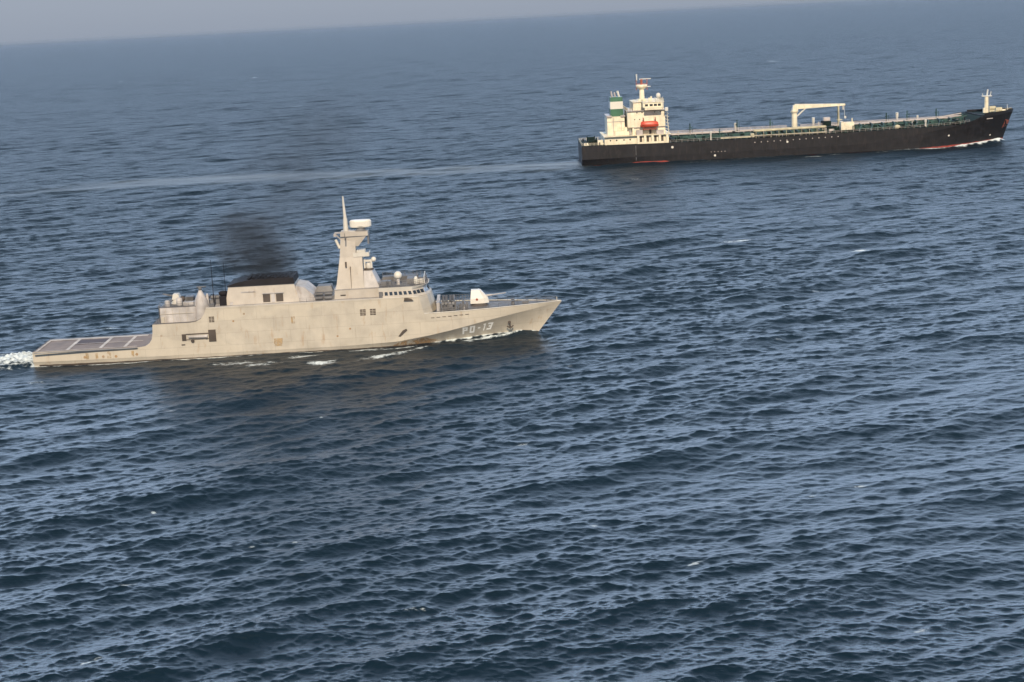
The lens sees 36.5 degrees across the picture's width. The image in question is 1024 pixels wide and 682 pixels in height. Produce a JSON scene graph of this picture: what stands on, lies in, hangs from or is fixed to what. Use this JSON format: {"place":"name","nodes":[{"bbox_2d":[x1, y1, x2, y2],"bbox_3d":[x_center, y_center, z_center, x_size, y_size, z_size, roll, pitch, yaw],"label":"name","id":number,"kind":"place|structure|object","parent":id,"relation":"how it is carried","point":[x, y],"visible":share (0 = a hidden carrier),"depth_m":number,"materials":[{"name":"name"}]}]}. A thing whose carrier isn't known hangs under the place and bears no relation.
{"place":"outdoors","nodes":[
{"label":"outdoors","id":0,"kind":"place"},
{"bbox_2d":[0,0,850,44],"label":"sky","id":1,"kind":"structure","parent":0,"point":[21,21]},
{"bbox_2d":[0,0,1023,681],"bbox_3d":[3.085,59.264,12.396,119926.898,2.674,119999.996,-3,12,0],"label":"water","id":2,"kind":"structure","parent":0,"point":[740,420],"depth_m":272.10,"materials":[{"name":"blue liquid"}]},
{"bbox_2d":[32,196,560,366],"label":"patrol ship","id":3,"kind":"object","parent":2,"relation":"on","point":[361,305],"visible":0.98,"depth_m":297.13,"materials":[{"name":"paint"}]},
{"bbox_2d":[578,74,1012,165],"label":"oil tanker","id":4,"kind":"object","parent":2,"relation":"on","point":[626,137],"visible":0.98,"depth_m":630.83,"materials":[{"name":"black paint"}]},
{"bbox_2d":[640,118,658,127],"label":"lifeboat","id":5,"kind":"object","parent":4,"relation":"hanging from","point":[647,124],"visible":1,"depth_m":628.79,"materials":[{"name":"orange paint"}]}
]}

